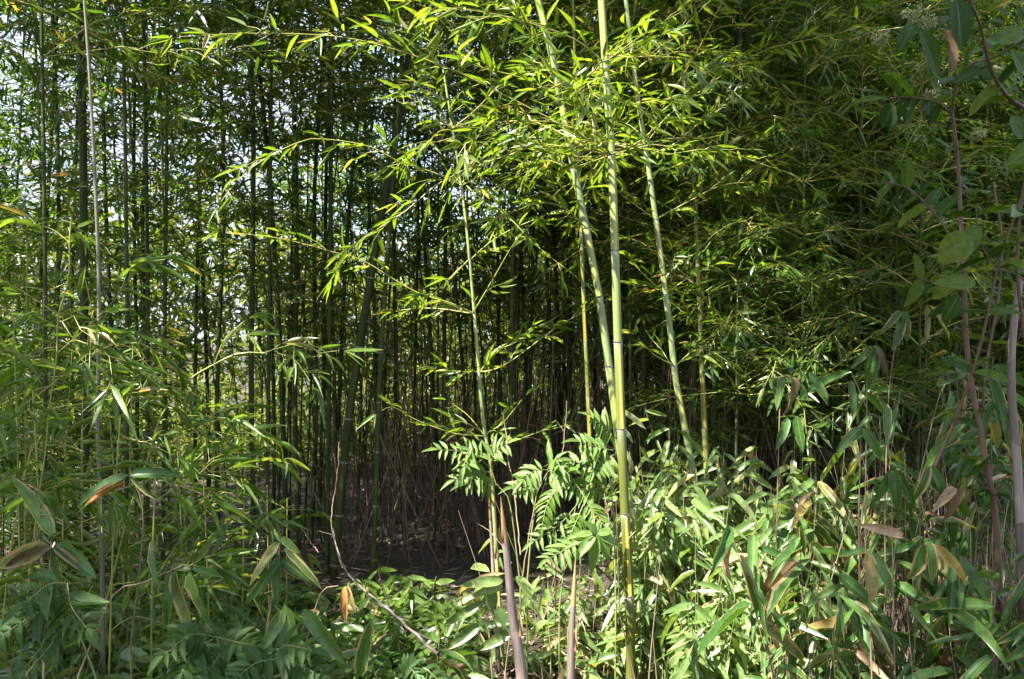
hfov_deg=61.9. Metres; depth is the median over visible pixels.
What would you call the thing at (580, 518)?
sapling
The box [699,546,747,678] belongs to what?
dwarf bamboo
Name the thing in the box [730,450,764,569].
dwarf bamboo
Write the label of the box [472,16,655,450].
bamboo
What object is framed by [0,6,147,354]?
bamboo
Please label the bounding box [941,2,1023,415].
bamboo
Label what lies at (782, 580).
dwarf bamboo
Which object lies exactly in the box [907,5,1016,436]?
bamboo
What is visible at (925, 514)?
dwarf bamboo
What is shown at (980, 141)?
bamboo
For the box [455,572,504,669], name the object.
dwarf bamboo
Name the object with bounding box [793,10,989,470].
bamboo
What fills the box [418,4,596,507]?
bamboo
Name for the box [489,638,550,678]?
dwarf bamboo
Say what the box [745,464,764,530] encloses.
dwarf bamboo
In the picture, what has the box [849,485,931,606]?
dwarf bamboo
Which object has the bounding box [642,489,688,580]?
dwarf bamboo
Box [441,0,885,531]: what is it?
tall bamboo
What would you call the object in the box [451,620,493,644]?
dwarf bamboo
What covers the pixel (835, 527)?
dwarf bamboo
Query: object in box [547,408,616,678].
sapling
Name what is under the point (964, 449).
dwarf bamboo
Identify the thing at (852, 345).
bamboo
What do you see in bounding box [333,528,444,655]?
dry twig
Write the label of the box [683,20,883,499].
bamboo
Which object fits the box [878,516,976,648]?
dwarf bamboo
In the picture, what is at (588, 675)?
dwarf bamboo
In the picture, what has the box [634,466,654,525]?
dwarf bamboo
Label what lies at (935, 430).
bamboo
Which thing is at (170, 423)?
young bamboo
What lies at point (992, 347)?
bamboo
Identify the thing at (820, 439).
bamboo
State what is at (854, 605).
undergrowth
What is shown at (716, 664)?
dwarf bamboo
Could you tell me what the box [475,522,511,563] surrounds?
dry twig
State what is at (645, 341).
bamboo
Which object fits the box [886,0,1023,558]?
bamboo
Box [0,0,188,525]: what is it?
bamboo
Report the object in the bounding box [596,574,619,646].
dwarf bamboo
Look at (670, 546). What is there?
dwarf bamboo
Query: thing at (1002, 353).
bamboo
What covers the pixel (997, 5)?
bamboo
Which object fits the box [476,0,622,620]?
olive bamboo
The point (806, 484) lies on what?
dwarf bamboo
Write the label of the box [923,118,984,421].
bamboo
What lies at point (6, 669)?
dwarf bamboo
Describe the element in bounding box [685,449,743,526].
dwarf bamboo
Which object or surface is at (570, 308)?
bamboo
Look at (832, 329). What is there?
bamboo
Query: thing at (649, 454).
dwarf bamboo
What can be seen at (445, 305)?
young bamboo
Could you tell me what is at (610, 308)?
bamboo
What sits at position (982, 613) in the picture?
dwarf bamboo
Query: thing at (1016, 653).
dwarf bamboo
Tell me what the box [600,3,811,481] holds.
bamboo
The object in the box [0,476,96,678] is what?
dwarf bamboo
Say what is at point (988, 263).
bamboo
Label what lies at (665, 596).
dwarf bamboo
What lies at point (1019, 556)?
dwarf bamboo
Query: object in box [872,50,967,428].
bamboo
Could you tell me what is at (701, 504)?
dwarf bamboo
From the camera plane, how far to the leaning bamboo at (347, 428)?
5.18 m
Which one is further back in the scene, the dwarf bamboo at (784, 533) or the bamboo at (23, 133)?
the bamboo at (23, 133)
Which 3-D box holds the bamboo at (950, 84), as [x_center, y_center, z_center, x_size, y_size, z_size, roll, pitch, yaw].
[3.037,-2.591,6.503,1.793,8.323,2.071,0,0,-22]
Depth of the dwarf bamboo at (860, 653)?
2.90 m
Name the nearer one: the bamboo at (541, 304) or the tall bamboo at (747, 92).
the tall bamboo at (747, 92)
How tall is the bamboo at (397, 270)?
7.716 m
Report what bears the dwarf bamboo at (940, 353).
on the ground at (418, 560)
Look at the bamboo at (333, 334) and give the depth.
6.79 m
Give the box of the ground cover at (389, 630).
[0,541,488,678]
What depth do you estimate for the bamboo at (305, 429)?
9.11 m
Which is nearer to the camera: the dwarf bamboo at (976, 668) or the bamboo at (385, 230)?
the dwarf bamboo at (976, 668)
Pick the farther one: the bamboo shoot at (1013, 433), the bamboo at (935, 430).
the bamboo at (935, 430)
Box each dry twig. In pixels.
[25,586,92,675]
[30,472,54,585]
[299,525,318,552]
[320,445,342,567]
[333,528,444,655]
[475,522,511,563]
[503,415,520,554]
[522,401,566,575]
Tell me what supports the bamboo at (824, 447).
on the ground at (418, 560)
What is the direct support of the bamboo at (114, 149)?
on the ground at (418, 560)
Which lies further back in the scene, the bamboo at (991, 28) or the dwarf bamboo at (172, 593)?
the bamboo at (991, 28)
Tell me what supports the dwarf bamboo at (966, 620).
on the ground at (418, 560)
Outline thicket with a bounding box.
[241,99,984,426]
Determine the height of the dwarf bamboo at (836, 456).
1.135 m
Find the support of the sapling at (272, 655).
on the ground at (418, 560)
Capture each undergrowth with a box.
[0,165,720,452]
[0,325,730,482]
[584,429,866,678]
[743,505,1023,678]
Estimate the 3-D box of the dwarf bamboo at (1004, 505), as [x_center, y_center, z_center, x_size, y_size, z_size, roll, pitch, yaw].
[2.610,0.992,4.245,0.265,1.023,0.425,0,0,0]
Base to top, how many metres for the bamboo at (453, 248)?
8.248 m
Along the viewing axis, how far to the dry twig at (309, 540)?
3.45 m
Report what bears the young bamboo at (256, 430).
on the ground at (418, 560)
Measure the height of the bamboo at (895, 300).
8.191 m
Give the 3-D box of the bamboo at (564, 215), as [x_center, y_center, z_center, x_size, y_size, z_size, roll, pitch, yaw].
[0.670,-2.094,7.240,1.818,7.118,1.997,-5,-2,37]
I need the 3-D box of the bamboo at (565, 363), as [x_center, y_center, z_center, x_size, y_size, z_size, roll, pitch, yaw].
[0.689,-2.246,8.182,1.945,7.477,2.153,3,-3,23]
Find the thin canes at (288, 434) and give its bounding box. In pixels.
[170,12,640,549]
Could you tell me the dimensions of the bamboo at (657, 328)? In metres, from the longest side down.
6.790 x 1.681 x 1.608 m
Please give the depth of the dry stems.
3.55 m
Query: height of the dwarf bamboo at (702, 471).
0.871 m
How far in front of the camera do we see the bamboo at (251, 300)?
5.55 m
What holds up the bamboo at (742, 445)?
on the ground at (418, 560)
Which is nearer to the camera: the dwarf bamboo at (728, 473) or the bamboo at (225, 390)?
the dwarf bamboo at (728, 473)
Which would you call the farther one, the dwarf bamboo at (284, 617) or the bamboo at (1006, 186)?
the bamboo at (1006, 186)
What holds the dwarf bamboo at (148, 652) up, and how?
on the ground at (418, 560)
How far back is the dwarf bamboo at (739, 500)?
3.44 m
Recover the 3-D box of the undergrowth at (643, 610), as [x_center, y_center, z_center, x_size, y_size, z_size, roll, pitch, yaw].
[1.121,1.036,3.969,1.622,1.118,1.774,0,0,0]
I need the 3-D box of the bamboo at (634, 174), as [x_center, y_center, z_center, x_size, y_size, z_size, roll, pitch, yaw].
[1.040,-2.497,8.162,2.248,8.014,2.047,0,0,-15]
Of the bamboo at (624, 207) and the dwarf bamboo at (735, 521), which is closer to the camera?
the dwarf bamboo at (735, 521)
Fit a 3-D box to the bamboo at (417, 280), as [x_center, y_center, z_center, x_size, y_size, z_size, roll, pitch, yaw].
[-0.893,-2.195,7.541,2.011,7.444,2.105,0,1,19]
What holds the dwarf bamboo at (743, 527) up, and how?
on the ground at (418, 560)
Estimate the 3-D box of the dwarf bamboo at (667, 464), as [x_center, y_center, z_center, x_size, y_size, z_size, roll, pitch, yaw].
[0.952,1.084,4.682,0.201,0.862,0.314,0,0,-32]
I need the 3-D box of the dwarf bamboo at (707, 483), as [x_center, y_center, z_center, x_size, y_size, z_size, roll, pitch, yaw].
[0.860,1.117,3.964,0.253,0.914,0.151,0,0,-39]
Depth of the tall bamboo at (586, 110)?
3.65 m
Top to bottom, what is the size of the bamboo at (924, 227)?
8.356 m
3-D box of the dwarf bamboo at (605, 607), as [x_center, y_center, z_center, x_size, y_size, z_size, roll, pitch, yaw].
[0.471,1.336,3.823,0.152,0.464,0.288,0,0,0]
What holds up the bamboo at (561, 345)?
on the ground at (418, 560)
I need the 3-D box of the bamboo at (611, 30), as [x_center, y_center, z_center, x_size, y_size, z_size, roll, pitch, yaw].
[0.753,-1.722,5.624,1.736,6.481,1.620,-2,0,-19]
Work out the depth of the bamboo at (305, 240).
8.05 m
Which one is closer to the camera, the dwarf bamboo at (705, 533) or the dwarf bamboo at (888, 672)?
the dwarf bamboo at (888, 672)
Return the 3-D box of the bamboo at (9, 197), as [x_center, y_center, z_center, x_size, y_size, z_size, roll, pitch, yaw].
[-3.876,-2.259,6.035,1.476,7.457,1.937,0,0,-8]
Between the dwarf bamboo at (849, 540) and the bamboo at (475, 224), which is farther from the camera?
the bamboo at (475, 224)
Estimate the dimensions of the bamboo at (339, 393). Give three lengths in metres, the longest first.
8.141 x 2.206 x 2.015 m
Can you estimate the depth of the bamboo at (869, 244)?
6.76 m
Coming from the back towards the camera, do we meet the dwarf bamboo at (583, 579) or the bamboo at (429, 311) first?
the bamboo at (429, 311)
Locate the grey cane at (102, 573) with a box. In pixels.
[83,0,105,674]
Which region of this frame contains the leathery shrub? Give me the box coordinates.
[853,0,1023,678]
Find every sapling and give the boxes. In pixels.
[0,569,108,678]
[147,617,273,678]
[225,620,332,678]
[255,641,306,678]
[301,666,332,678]
[398,651,446,678]
[422,434,520,614]
[499,440,594,673]
[522,485,612,675]
[536,520,619,658]
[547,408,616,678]
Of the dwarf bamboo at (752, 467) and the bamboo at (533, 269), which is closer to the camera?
the dwarf bamboo at (752, 467)
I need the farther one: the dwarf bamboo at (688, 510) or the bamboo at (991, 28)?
the bamboo at (991, 28)
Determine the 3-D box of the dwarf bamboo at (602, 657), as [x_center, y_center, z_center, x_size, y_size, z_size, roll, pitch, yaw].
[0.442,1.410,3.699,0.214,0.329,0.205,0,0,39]
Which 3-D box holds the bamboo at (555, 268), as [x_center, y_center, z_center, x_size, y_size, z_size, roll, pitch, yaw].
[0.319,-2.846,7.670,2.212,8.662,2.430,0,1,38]
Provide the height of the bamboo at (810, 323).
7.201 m
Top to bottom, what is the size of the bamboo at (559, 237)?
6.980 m
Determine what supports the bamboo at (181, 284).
on the ground at (418, 560)
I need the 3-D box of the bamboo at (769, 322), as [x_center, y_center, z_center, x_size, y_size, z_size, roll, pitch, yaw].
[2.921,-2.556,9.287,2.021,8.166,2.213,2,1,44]
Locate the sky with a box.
[0,0,1003,343]
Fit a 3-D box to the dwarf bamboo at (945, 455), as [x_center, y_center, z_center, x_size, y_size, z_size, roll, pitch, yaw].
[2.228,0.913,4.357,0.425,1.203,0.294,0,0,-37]
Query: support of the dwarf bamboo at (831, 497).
on the ground at (418, 560)
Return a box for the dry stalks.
[236,220,1021,569]
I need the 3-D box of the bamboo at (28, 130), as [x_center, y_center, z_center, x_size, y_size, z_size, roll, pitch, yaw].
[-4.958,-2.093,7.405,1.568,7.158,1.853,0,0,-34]
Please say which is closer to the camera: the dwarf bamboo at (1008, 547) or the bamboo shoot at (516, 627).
the bamboo shoot at (516, 627)
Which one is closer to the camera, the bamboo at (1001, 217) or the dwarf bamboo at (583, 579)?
the dwarf bamboo at (583, 579)
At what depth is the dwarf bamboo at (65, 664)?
3.10 m
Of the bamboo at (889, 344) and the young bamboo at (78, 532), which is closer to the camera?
the young bamboo at (78, 532)
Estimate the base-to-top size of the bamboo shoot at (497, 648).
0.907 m
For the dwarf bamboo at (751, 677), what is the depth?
3.15 m
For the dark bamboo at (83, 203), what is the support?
on the ground at (418, 560)
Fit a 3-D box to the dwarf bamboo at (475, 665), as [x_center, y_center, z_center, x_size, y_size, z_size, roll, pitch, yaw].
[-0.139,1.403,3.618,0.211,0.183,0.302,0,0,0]
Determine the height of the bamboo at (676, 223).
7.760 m
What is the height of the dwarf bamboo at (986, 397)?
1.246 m
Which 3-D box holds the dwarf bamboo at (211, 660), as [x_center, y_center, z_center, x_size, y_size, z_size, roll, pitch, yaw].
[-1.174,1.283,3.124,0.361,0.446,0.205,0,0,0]
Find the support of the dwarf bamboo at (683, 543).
on the ground at (418, 560)
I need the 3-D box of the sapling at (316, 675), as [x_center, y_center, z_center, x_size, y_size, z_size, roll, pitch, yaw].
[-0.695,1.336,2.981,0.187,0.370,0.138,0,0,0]
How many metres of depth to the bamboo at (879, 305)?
9.37 m
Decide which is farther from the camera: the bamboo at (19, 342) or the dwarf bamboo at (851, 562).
the bamboo at (19, 342)
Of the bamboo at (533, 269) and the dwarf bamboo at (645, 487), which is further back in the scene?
the bamboo at (533, 269)
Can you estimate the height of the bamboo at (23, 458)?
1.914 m
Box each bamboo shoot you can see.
[488,484,501,676]
[498,499,528,678]
[558,557,577,678]
[1006,278,1023,674]
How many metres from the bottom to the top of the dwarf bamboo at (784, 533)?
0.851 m
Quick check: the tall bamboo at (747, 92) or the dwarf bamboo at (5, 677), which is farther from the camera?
the tall bamboo at (747, 92)
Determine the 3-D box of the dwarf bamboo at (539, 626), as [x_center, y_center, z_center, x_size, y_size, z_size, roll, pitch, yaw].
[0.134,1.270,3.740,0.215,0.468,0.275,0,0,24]
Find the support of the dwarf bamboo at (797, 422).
on the ground at (418, 560)
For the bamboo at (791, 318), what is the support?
on the ground at (418, 560)
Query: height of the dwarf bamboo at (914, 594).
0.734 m
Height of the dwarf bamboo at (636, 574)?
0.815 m
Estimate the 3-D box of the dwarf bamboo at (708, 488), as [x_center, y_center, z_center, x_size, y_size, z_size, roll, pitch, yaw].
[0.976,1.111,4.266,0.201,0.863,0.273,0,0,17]
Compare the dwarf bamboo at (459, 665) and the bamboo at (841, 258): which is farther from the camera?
the bamboo at (841, 258)
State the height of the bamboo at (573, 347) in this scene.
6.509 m
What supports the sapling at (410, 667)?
on the ground at (418, 560)
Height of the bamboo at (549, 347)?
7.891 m
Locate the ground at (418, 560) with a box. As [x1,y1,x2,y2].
[0,344,1023,678]
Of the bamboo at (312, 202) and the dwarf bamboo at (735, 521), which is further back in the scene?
the bamboo at (312, 202)
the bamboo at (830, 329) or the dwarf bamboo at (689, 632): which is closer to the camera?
the dwarf bamboo at (689, 632)
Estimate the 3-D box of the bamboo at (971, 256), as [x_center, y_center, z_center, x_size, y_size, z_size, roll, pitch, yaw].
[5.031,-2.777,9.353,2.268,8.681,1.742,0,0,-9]
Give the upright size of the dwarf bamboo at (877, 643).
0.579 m
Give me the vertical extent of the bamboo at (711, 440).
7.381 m
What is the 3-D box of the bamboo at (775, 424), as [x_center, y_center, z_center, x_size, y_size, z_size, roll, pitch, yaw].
[1.754,-1.765,6.267,1.574,6.527,1.766,-4,-3,26]
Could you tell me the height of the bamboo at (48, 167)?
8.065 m
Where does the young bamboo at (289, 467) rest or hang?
on the ground at (418, 560)
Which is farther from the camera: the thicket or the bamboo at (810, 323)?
the thicket
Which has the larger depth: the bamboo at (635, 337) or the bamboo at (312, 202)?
the bamboo at (635, 337)
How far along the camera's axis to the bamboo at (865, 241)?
9.97 m
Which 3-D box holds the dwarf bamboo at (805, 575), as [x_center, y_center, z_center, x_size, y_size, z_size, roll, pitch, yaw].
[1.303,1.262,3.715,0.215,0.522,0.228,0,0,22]
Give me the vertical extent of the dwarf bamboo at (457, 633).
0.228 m
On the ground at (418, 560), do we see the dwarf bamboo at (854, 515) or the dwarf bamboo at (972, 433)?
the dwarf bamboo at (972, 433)
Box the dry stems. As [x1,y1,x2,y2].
[458,426,1023,678]
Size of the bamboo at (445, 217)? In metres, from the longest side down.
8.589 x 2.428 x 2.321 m
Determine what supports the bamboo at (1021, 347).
on the ground at (418, 560)
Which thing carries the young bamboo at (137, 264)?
on the ground at (418, 560)
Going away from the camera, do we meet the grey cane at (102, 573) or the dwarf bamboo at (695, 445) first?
the grey cane at (102, 573)
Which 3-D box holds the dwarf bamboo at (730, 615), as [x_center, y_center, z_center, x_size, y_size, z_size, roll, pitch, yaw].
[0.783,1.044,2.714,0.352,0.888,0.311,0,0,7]
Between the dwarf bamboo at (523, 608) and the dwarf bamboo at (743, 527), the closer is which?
the dwarf bamboo at (743, 527)
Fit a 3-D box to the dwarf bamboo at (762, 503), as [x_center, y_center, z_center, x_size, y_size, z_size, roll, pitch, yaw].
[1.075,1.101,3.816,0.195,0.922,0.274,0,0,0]
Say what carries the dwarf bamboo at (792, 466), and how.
on the ground at (418, 560)
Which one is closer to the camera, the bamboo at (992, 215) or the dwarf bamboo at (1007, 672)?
the dwarf bamboo at (1007, 672)
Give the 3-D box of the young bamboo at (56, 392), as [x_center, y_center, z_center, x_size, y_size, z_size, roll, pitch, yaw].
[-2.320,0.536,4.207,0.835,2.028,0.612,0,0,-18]
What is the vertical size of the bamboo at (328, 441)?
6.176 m
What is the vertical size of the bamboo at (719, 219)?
8.528 m
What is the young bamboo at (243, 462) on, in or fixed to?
on the ground at (418, 560)
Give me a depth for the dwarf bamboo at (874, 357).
3.19 m
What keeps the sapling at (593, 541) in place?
on the ground at (418, 560)
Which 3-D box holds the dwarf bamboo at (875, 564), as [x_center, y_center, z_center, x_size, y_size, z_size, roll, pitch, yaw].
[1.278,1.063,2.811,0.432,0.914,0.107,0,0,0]
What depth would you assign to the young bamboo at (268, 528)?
3.50 m
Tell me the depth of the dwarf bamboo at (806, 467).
4.57 m
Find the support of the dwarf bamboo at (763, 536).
on the ground at (418, 560)
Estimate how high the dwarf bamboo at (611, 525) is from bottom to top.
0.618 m
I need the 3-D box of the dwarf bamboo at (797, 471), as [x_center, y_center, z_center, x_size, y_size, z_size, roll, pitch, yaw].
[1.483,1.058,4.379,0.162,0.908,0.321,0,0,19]
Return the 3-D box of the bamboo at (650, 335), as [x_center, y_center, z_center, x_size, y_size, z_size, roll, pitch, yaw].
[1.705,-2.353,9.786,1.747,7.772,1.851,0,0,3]
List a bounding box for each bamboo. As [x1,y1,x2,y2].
[0,0,77,361]
[0,0,137,320]
[0,0,174,178]
[0,0,174,524]
[0,0,178,337]
[0,0,184,528]
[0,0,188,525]
[0,0,199,108]
[0,0,229,553]
[0,0,266,583]
[0,0,337,568]
[0,0,379,588]
[0,1,106,408]
[0,4,122,517]
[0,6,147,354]
[0,31,89,349]
[0,36,26,193]
[0,205,168,602]
[0,205,202,652]
[0,232,63,512]
[0,242,136,591]
[0,259,94,498]
[0,274,78,519]
[0,294,120,572]
[0,301,172,561]
[0,303,117,621]
[0,307,74,552]
[0,312,186,671]
[0,312,381,670]
[0,331,136,609]
[0,341,80,590]
[0,346,160,591]
[0,363,94,596]
[0,385,137,560]
[0,390,155,678]
[0,413,138,655]
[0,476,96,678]
[0,574,23,645]
[0,663,36,678]
[0,675,11,678]
[1,11,49,353]
[1,252,198,585]
[3,341,259,635]
[4,0,229,537]
[10,660,51,678]
[16,1,240,397]
[18,1,248,518]
[27,0,248,460]
[36,0,237,630]
[40,374,142,486]
[51,367,118,462]
[52,356,104,471]
[54,633,88,678]
[65,0,330,548]
[70,0,325,529]
[75,467,183,678]
[77,0,376,574]
[77,540,222,678]
[88,0,315,516]
[90,0,296,564]
[91,408,309,598]
[100,5,406,552]
[100,312,257,616]
[108,416,261,678]
[117,663,169,678]
[130,435,303,678]
[134,0,382,563]
[135,0,468,563]
[137,0,484,574]
[140,417,265,639]
[142,637,208,678]
[144,0,741,678]
[147,354,262,605]
[150,453,269,624]
[154,629,238,678]
[165,0,396,525]
[168,360,247,483]
[181,0,525,586]
[185,0,639,579]
[190,0,432,528]
[195,0,431,549]
[199,414,322,642]
[201,55,611,668]
[202,2,360,503]
[210,628,233,661]
[220,348,286,479]
[225,2,457,517]
[226,0,450,545]
[230,0,444,532]
[232,657,251,672]
[244,536,321,661]
[258,3,452,491]
[261,496,337,605]
[263,604,372,675]
[270,398,342,480]
[273,652,313,678]
[288,0,550,529]
[303,585,355,671]
[305,0,488,456]
[315,0,520,523]
[323,1,512,498]
[331,622,400,678]
[334,1,533,509]
[338,6,516,443]
[339,0,730,567]
[350,0,831,645]
[368,1,539,490]
[377,14,547,486]
[392,0,628,501]
[405,0,593,470]
[410,0,600,527]
[415,0,637,518]
[417,1,602,511]
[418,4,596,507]
[422,0,655,478]
[428,631,476,678]
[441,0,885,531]
[444,575,539,678]
[447,663,465,678]
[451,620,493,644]
[453,592,486,637]
[453,631,490,668]
[454,0,658,494]
[454,641,488,671]
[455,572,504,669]
[458,10,605,437]
[462,0,693,529]
[462,0,728,550]
[463,0,670,512]
[464,646,500,678]
[466,563,528,667]
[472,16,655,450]
[473,21,654,482]
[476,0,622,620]
[478,538,504,614]
[483,62,604,393]
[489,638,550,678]
[491,2,658,452]
[498,3,668,510]
[501,592,549,626]
[504,7,693,444]
[505,0,707,501]
[505,9,629,456]
[509,0,770,495]
[511,15,645,460]
[515,0,769,501]
[518,1,719,487]
[518,6,640,429]
[525,572,569,678]
[526,216,607,431]
[528,637,566,671]
[530,0,872,478]
[531,616,568,638]
[534,0,832,495]
[534,1,733,480]
[534,14,637,430]
[534,558,564,635]
[535,16,654,470]
[539,572,586,628]
[539,619,585,648]
[543,630,590,670]
[544,0,822,517]
[548,2,655,479]
[548,589,600,631]
[549,16,706,290]
[554,600,604,676]
[555,648,583,678]
[558,7,669,405]
[564,31,718,483]
[568,554,611,627]
[573,36,742,447]
[575,1,689,423]
[575,650,601,678]
[578,0,825,491]
[579,435,621,578]
[581,587,608,624]
[584,56,701,473]
[585,624,646,678]
[585,632,624,678]
[586,659,623,678]
[590,40,722,435]
[592,0,1021,482]
[593,0,847,495]
[595,26,763,446]
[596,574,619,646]
[597,0,929,525]
[598,0,815,487]
[598,629,624,651]
[599,588,622,660]
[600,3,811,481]
[600,5,859,400]
[600,514,622,596]
[604,0,841,486]
[605,9,770,485]
[606,13,730,390]
[607,410,644,495]
[608,599,622,661]
[609,520,668,675]
[609,536,622,607]
[610,516,636,554]
[612,480,665,621]
[616,603,649,678]
[620,15,786,400]
[622,471,666,591]
[628,409,677,506]
[631,470,681,600]
[633,489,676,582]
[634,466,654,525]
[635,511,677,565]
[635,615,667,678]
[636,471,657,542]
[637,511,678,649]
[637,512,696,625]
[640,485,653,588]
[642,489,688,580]
[645,0,892,485]
[646,427,680,577]
[647,1,843,488]
[649,430,704,581]
[650,0,911,485]
[651,11,838,472]
[652,2,872,499]
[652,20,857,430]
[654,579,700,665]
[655,30,807,424]
[656,460,692,509]
[660,613,708,678]
[661,603,731,672]
[662,39,840,448]
[663,521,710,622]
[664,493,698,654]
[666,17,879,499]
[666,630,710,678]
[667,474,722,617]
[667,519,696,635]
[667,560,738,657]
[671,619,729,678]
[674,618,709,672]
[675,523,704,579]
[677,506,707,628]
[679,1,890,500]
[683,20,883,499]
[684,15,837,487]
[684,481,717,573]
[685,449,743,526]
[686,509,738,596]
[686,518,721,580]
[687,14,858,456]
[689,477,721,508]
[693,0,941,512]
[697,458,719,504]
[697,525,803,678]
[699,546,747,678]
[700,0,952,490]
[701,493,760,613]
[704,455,771,547]
[705,13,856,462]
[707,0,1023,599]
[708,446,722,487]
[708,511,780,678]
[709,499,734,523]
[709,535,817,678]
[711,14,892,472]
[716,507,786,560]
[716,593,758,678]
[717,561,747,618]
[721,470,776,546]
[728,461,748,518]
[730,0,1023,518]
[730,446,772,518]
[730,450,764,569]
[735,491,807,647]
[736,571,791,678]
[740,0,1023,619]
[741,6,906,474]
[742,1,1023,546]
[742,4,876,457]
[743,675,765,678]
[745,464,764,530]
[753,9,927,431]
[753,485,775,535]
[753,493,828,578]
[753,578,856,674]
[754,520,812,600]
[758,0,977,512]
[761,480,813,547]
[763,525,810,678]
[766,588,825,674]
[768,0,1023,537]
[768,451,807,511]
[771,76,915,386]
[772,473,820,533]
[775,372,856,657]
[776,4,911,463]
[778,481,856,665]
[783,100,904,460]
[786,457,814,500]
[786,541,849,615]
[788,0,1002,489]
[789,512,841,588]
[789,601,901,678]
[790,478,834,576]
[791,500,841,665]
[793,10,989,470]
[795,92,932,461]
[795,438,817,506]
[795,563,891,672]
[797,574,814,676]
[798,370,964,672]
[803,1,1019,482]
[806,613,920,677]
[807,4,948,477]
[808,0,1001,470]
[808,2,953,496]
[809,2,1022,524]
[815,95,943,457]
[815,425,859,544]
[815,509,863,636]
[815,556,858,611]
[816,527,844,573]
[821,649,916,678]
[823,508,928,651]
[825,55,1005,450]
[826,476,863,545]
[829,494,862,601]
[835,2,946,411]
[837,403,891,678]
[838,457,917,664]
[839,523,964,678]
[842,1,1023,492]
[847,1,1023,543]
[847,386,935,599]
[848,376,901,557]
[849,5,961,460]
[849,448,914,629]
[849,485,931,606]
[850,345,888,581]
[850,486,925,631]
[851,560,961,667]
[862,4,1023,432]
[863,29,979,455]
[867,466,964,678]
[868,499,960,621]
[870,4,1001,423]
[870,5,1023,450]
[872,2,1023,460]
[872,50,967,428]
[876,518,933,621]
[877,510,971,633]
[878,54,1018,391]
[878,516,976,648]
[880,305,949,666]
[882,573,940,637]
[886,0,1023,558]
[886,15,1012,481]
[889,0,1023,528]
[902,0,1023,363]
[902,10,1023,389]
[902,481,990,660]
[902,609,1023,678]
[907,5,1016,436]
[907,584,994,678]
[910,9,1019,442]
[911,349,989,472]
[911,633,986,677]
[914,570,1015,678]
[915,572,1009,677]
[916,11,1023,428]
[919,378,967,668]
[920,362,1005,546]
[922,403,971,489]
[922,405,998,662]
[922,453,1011,559]
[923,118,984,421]
[927,414,1004,601]
[927,580,1001,678]
[929,547,1010,678]
[931,4,1023,455]
[935,394,983,578]
[936,41,1023,385]
[937,632,985,678]
[940,0,1023,456]
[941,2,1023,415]
[942,5,1023,401]
[942,442,1015,595]
[943,391,997,648]
[946,4,1023,436]
[946,13,1023,455]
[946,21,1023,394]
[948,388,1023,673]
[950,356,1012,666]
[954,450,1023,545]
[966,400,1023,488]
[967,517,1015,660]
[970,364,1023,494]
[976,575,1023,659]
[977,19,1023,329]
[995,602,1018,676]
[996,623,1023,665]
[999,443,1023,509]
[1005,552,1023,627]
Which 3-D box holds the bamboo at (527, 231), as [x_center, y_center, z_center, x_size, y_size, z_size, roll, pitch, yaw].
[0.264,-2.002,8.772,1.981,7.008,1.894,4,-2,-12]
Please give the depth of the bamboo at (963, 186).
7.52 m
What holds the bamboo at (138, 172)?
on the ground at (418, 560)
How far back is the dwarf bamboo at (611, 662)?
3.66 m
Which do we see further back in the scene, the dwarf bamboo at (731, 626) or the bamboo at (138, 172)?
the bamboo at (138, 172)
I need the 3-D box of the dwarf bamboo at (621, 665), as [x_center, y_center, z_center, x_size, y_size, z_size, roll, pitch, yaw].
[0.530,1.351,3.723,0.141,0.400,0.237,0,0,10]
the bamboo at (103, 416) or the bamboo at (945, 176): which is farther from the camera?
the bamboo at (945, 176)
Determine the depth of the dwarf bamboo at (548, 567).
4.47 m
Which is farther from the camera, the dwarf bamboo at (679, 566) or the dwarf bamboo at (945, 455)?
the dwarf bamboo at (945, 455)
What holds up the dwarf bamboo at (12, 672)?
on the ground at (418, 560)
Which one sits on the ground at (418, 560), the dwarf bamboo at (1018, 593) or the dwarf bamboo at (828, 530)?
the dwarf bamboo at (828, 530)
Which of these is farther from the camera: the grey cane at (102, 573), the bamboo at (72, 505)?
the bamboo at (72, 505)
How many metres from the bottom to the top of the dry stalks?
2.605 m
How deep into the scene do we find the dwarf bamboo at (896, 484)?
2.90 m
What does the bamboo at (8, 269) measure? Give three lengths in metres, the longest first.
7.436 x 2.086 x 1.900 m
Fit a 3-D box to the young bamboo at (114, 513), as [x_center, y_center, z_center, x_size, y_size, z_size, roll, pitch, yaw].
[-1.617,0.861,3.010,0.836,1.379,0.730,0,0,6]
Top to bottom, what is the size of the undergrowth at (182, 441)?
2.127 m
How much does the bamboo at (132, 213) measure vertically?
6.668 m
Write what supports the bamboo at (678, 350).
on the ground at (418, 560)
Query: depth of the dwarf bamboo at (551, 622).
4.38 m
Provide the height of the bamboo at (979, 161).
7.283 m
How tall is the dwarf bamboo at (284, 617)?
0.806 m
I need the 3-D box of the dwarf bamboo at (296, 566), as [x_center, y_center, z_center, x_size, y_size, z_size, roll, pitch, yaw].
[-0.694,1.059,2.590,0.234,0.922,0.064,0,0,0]
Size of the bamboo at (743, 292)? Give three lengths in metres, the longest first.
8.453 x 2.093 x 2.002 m
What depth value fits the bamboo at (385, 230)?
7.99 m
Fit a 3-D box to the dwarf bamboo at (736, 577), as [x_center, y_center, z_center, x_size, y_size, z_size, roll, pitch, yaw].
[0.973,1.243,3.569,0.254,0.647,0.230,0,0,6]

